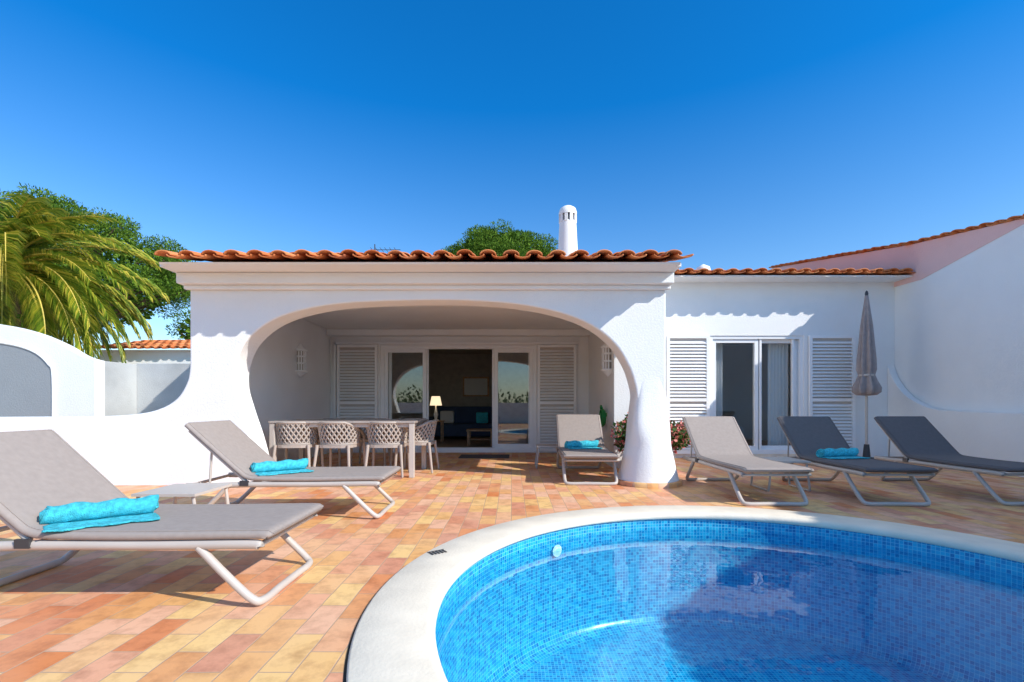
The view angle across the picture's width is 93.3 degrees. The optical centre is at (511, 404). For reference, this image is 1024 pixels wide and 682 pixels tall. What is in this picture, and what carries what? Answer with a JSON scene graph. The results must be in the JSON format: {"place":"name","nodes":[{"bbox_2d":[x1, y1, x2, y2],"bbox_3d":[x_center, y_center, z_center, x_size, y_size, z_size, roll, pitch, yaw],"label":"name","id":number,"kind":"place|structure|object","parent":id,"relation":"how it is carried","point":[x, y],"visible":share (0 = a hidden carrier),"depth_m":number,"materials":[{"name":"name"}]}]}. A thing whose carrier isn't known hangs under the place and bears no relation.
{"place":"outdoors","nodes":[
{"label":"outdoors","id":0,"kind":"place"},
{"bbox_2d":[0,453,1023,681],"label":"patio","id":1,"kind":"structure","parent":0,"point":[136,616],"depth_m":3.08,"materials":[{"name":"tile"}]},
{"bbox_2d":[0,324,190,416],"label":"garden wall","id":2,"kind":"structure","parent":1,"relation":"on","point":[42,375],"depth_m":8.00,"materials":[{"name":"white paint"}]},
{"bbox_2d":[0,429,323,605],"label":"sun lounger","id":3,"kind":"object","parent":1,"relation":"on","point":[40,470],"visible":0.87,"depth_m":2.57,"materials":[{"name":"grey fabric"}]},
{"bbox_2d":[39,494,159,532],"bbox_3d":[-2.156,0.567,2.544,0.489,0.114,0.273,0,0,-38],"label":"rolled towel","id":4,"kind":"object","parent":3,"relation":"on","point":[78,515],"visible":1,"depth_m":2.54,"materials":[{"name":"blue fabric"}]},
{"bbox_2d":[131,484,231,503],"bbox_3d":[-2.520,0.823,3.720,0.499,0.356,0.460,0,0,0],"label":"side table","id":5,"kind":"object","parent":1,"relation":"on","point":[175,491],"visible":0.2,"depth_m":3.68,"materials":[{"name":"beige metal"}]},
{"bbox_2d":[185,420,400,518],"bbox_3d":[-1.967,0.577,4.515,1.725,0.847,0.704,0,0,-1],"label":"sun lounger","id":6,"kind":"object","parent":1,"relation":"on","point":[233,448],"visible":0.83,"depth_m":4.25,"materials":[{"name":"grey fabric"}]},
{"bbox_2d":[250,458,313,475],"bbox_3d":[-2.094,0.567,4.406,0.489,0.114,0.273,0,0,-40],"label":"rolled towel","id":7,"kind":"object","parent":6,"relation":"on","point":[269,468],"visible":1,"depth_m":4.41,"materials":[{"name":"blue fabric"}]},
{"bbox_2d":[272,421,323,466],"bbox_3d":[-3.019,0.610,6.813,0.585,0.764,0.585,0,0,-4],"label":"dining chair","id":8,"kind":"object","parent":1,"relation":"on","point":[283,440],"visible":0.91,"depth_m":6.59,"materials":[{"name":"beige plastic"}]},
{"bbox_2d":[305,418,348,466],"bbox_3d":[-2.950,0.610,7.807,0.585,0.764,0.585,0,0,0],"label":"dining chair","id":9,"kind":"object","parent":1,"relation":"on","point":[339,455],"visible":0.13,"depth_m":7.65,"materials":[{"name":"beige plastic"}]},
{"bbox_2d":[313,421,365,466],"bbox_3d":[-2.421,0.610,6.793,0.585,0.764,0.585,0,0,5],"label":"dining chair","id":10,"kind":"object","parent":1,"relation":"on","point":[325,434],"visible":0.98,"depth_m":6.58,"materials":[{"name":"beige plastic"}]},
{"bbox_2d":[268,419,426,477],"bbox_3d":[-2.330,0.613,7.100,2.000,0.775,1.000,0,0,0],"label":"dining table","id":11,"kind":"object","parent":1,"relation":"on","point":[411,424],"visible":0.69,"depth_m":6.64,"materials":[{"name":"beige metal"}]},
{"bbox_2d":[350,418,389,466],"bbox_3d":[-2.280,0.610,7.857,0.585,0.764,0.585,0,0,-4],"label":"dining chair","id":12,"kind":"object","parent":1,"relation":"on","point":[360,450],"visible":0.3,"depth_m":7.96,"materials":[{"name":"beige plastic"}]},
{"bbox_2d":[364,421,408,477],"bbox_3d":[-1.760,0.610,6.833,0.585,0.764,0.585,0,0,-3],"label":"dining chair","id":13,"kind":"object","parent":1,"relation":"on","point":[373,444],"visible":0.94,"depth_m":6.61,"materials":[{"name":"beige plastic"}]},
{"bbox_2d":[389,418,428,467],"bbox_3d":[-1.619,0.610,7.827,0.585,0.764,0.585,0,0,4],"label":"dining chair","id":14,"kind":"object","parent":1,"relation":"on","point":[391,453],"visible":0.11,"depth_m":7.60,"materials":[{"name":"beige plastic"}]},
{"bbox_2d":[394,420,439,472],"bbox_3d":[-1.413,0.610,7.250,0.585,0.764,0.585,0,0,2],"label":"dining chair","id":15,"kind":"object","parent":1,"relation":"on","point":[426,437],"visible":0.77,"depth_m":7.04,"materials":[{"name":"beige plastic"}]},
{"bbox_2d":[0,205,915,488],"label":"white villa","id":16,"kind":"object","parent":1,"relation":"on","point":[756,353],"visible":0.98,"depth_m":8.67,"materials":[{"name":"paint"}]},
{"bbox_2d":[295,343,307,377],"bbox_3d":[-3.760,-0.785,8.600,0.240,0.610,0.240,0,0,0],"label":"wall lamp","id":17,"kind":"object","parent":16,"relation":"attached to","point":[301,362],"visible":0.96,"depth_m":8.54,"materials":[{"name":"white metal"}]},
{"bbox_2d":[370,244,399,251],"bbox_3d":[-2.725,-3.075,10.400,0.650,0.750,0.300,0,0,0],"label":"tv antenna","id":18,"kind":"object","parent":16,"relation":"on","point":[383,249],"visible":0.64,"depth_m":10.40,"materials":[{"name":"metal"}]},
{"bbox_2d":[430,396,444,442],"bbox_3d":[-2.000,0.384,12.700,0.400,1.208,0.400,0,0,0],"label":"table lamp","id":19,"kind":"object","parent":16,"relation":"in","point":[435,400],"visible":0.85,"depth_m":12.63,"materials":[{"name":"beige fabric"}]},
{"bbox_2d":[381,345,535,448],"bbox_3d":[-1.120,-0.125,10.185,3.260,2.230,0.130,0,0,0],"label":"patio door","id":20,"kind":"structure","parent":16,"relation":"in","point":[385,349],"depth_m":10.15,"materials":[{"name":"white paint"}]},
{"bbox_2d":[429,406,499,436],"bbox_3d":[-1.400,0.475,14.100,2.100,0.850,1.000,0,0,0],"label":"sofa","id":21,"kind":"object","parent":16,"relation":"on","point":[459,421],"visible":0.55,"depth_m":14.10,"materials":[{"name":"blue fabric"}]},
{"bbox_2d":[463,377,488,396],"bbox_3d":[-1.100,-0.550,14.755,0.800,0.600,0.050,0,0,0],"label":"picture frame","id":22,"kind":"object","parent":16,"relation":"attached to","point":[475,386],"visible":1,"depth_m":14.73,"materials":[{"name":"grey wood"}]},
{"bbox_2d":[466,428,491,445],"bbox_3d":[-0.775,0.794,11.900,0.650,0.388,0.600,0,0,0],"label":"coffee table","id":23,"kind":"object","parent":16,"relation":"in","point":[469,438],"visible":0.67,"depth_m":11.65,"materials":[{"name":"brown wood"}]},
{"bbox_2d":[599,405,606,426],"bbox_3d":[1.544,0.194,8.196,0.120,0.382,0.315,0,0,8],"label":"plant","id":24,"kind":"object","parent":16,"relation":"attached to","point":[603,414],"visible":0.94,"depth_m":8.10,"materials":[{"name":"green plant"}]},
{"bbox_2d":[601,343,611,376],"bbox_3d":[1.560,-0.755,7.850,0.240,0.610,0.240,0,0,0],"label":"wall lamp","id":25,"kind":"object","parent":16,"relation":"attached to","point":[606,369],"visible":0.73,"depth_m":7.79,"materials":[{"name":"white glass"}]},
{"bbox_2d":[710,336,802,453],"bbox_3d":[4.610,-0.186,9.185,1.760,2.228,0.130,0,0,0],"label":"bedroom door","id":26,"kind":"structure","parent":16,"relation":"in","point":[796,342],"depth_m":9.15,"materials":[{"name":"white paint"}]},
{"bbox_2d":[772,219,1023,286],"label":"gable band","id":27,"kind":"object","parent":16,"relation":"attached to","point":[922,260],"visible":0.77,"depth_m":8.49,"materials":[{"name":"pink paint"}]},
{"bbox_2d":[458,454,508,457],"bbox_3d":[-0.525,0.990,9.275,0.950,0.016,0.550,0,0,0],"label":"doormat","id":28,"kind":"object","parent":1,"relation":"on","point":[484,456],"visible":1,"depth_m":9.17,"materials":[{"name":"fabric"}]},
{"bbox_2d":[535,444,567,468],"bbox_3d":[0.620,0.823,7.750,0.499,0.356,0.460,0,0,0],"label":"side table","id":29,"kind":"object","parent":1,"relation":"on","point":[538,449],"visible":0.59,"depth_m":7.64,"materials":[{"name":"beige metal"}]},
{"bbox_2d":[556,414,619,485],"bbox_3d":[1.009,0.577,6.787,0.704,0.847,1.725,0,0,2],"label":"sun lounger","id":30,"kind":"object","parent":1,"relation":"on","point":[578,427],"visible":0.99,"depth_m":7.24,"materials":[{"name":"grey fabric"}]},
{"bbox_2d":[564,440,601,448],"bbox_3d":[1.010,0.567,6.870,0.489,0.114,0.273,0,0,-8],"label":"rolled towel","id":31,"kind":"object","parent":30,"relation":"on","point":[576,444],"visible":1,"depth_m":6.89,"materials":[{"name":"blue fabric"}]},
{"bbox_2d":[610,412,690,453],"bbox_3d":[2.085,0.532,7.067,1.233,0.937,1.082,0,0,20],"label":"flowering bush","id":32,"kind":"object","parent":1,"relation":"on","point":[679,435],"visible":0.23,"depth_m":6.93,"materials":[{"name":"plant"}]},
{"bbox_2d":[343,505,1023,681],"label":"swimming pool","id":33,"kind":"structure","parent":1,"relation":"in","point":[672,593],"depth_m":3.80,"materials":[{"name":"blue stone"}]},
{"bbox_2d":[682,416,813,505],"bbox_3d":[2.600,0.577,5.557,0.704,0.847,1.725,0,0,0],"label":"sun lounger","id":34,"kind":"object","parent":1,"relation":"on","point":[719,443],"visible":1,"depth_m":5.90,"materials":[{"name":"grey fabric"}]},
{"bbox_2d":[750,457,810,491],"bbox_3d":[3.180,0.823,5.750,0.499,0.356,0.460,0,0,0],"label":"side table","id":35,"kind":"object","parent":1,"relation":"on","point":[788,460],"visible":0.7,"depth_m":5.59,"materials":[{"name":"beige metal"}]},
{"bbox_2d":[777,416,938,506],"bbox_3d":[3.829,0.577,5.557,0.704,0.847,1.725,0,0,2],"label":"sun lounger","id":36,"kind":"object","parent":1,"relation":"on","point":[808,437],"visible":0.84,"depth_m":5.77,"materials":[{"name":"grey fabric"}]},
{"bbox_2d":[816,448,869,458],"bbox_3d":[3.853,0.567,5.630,0.489,0.114,0.273,0,0,-10],"label":"rolled towel","id":37,"kind":"object","parent":36,"relation":"on","point":[839,453],"visible":1,"depth_m":5.65,"materials":[{"name":"blue fabric"}]},
{"bbox_2d":[851,291,881,458],"bbox_3d":[6.270,-0.510,8.550,0.480,3.020,0.480,0,0,0],"label":"parasol","id":38,"kind":"object","parent":1,"relation":"on","point":[866,384],"visible":0.91,"depth_m":8.49,"materials":[{"name":"grey fabric"}]},
{"bbox_2d":[874,416,1023,505],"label":"sun lounger","id":39,"kind":"object","parent":1,"relation":"on","point":[920,440],"visible":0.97,"depth_m":5.97,"materials":[{"name":"grey fabric"}]},
{"bbox_2d":[887,365,1023,476],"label":"ledge","id":40,"kind":"object","parent":1,"relation":"on","point":[993,435],"visible":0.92,"depth_m":7.48,"materials":[{"name":"white paint"}]},
{"label":"ground","id":41,"kind":"structure","parent":0,"visible":0},
{"bbox_2d":[0,191,169,362],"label":"palm tree","id":42,"kind":"object","parent":41,"relation":"on","point":[57,296],"visible":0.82,"depth_m":11.98,"materials":[{"name":"green plant"}]},
{"bbox_2d":[0,182,195,333],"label":"pine tree","id":43,"kind":"object","parent":41,"relation":"on","point":[164,280],"visible":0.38,"depth_m":21.71,"materials":[{"name":"green plant"}]},
{"bbox_2d":[94,340,190,363],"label":"outbuilding","id":44,"kind":"structure","parent":41,"relation":"on","point":[156,356],"depth_m":14.30,"materials":[{"name":"tile"}]},
{"bbox_2d":[164,309,190,339],"bbox_3d":[-15.031,-1.816,24.158,3.663,5.706,3.554,0,0,0],"label":"pine tree","id":45,"kind":"object","parent":41,"relation":"on","point":[183,328],"visible":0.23,"depth_m":23.20,"materials":[{"name":"green plant"}]},
{"bbox_2d":[441,219,557,256],"bbox_3d":[-0.450,-4.092,24.976,6.580,10.224,6.204,0,0,-40],"label":"pine tree","id":46,"kind":"object","parent":41,"relation":"on","point":[479,239],"visible":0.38,"depth_m":23.16,"materials":[{"name":"green plant"}]},
{"bbox_2d":[776,219,1023,412],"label":"side wall","id":47,"kind":"structure","parent":41,"relation":"on","point":[959,334],"depth_m":7.63,"materials":[{"name":"white paint"}]},
{"bbox_2d":[769,242,906,267],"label":"verge tiles","id":48,"kind":"object","parent":47,"relation":"attached to","point":[846,253],"visible":0.84,"depth_m":10.48,"materials":[{"name":"ceramic"}]},
{"bbox_2d":[901,215,1022,245],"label":"verge tiles","id":49,"kind":"object","parent":47,"relation":"attached to","point":[981,225],"visible":0.58,"depth_m":7.68,"materials":[{"name":"ceramic"}]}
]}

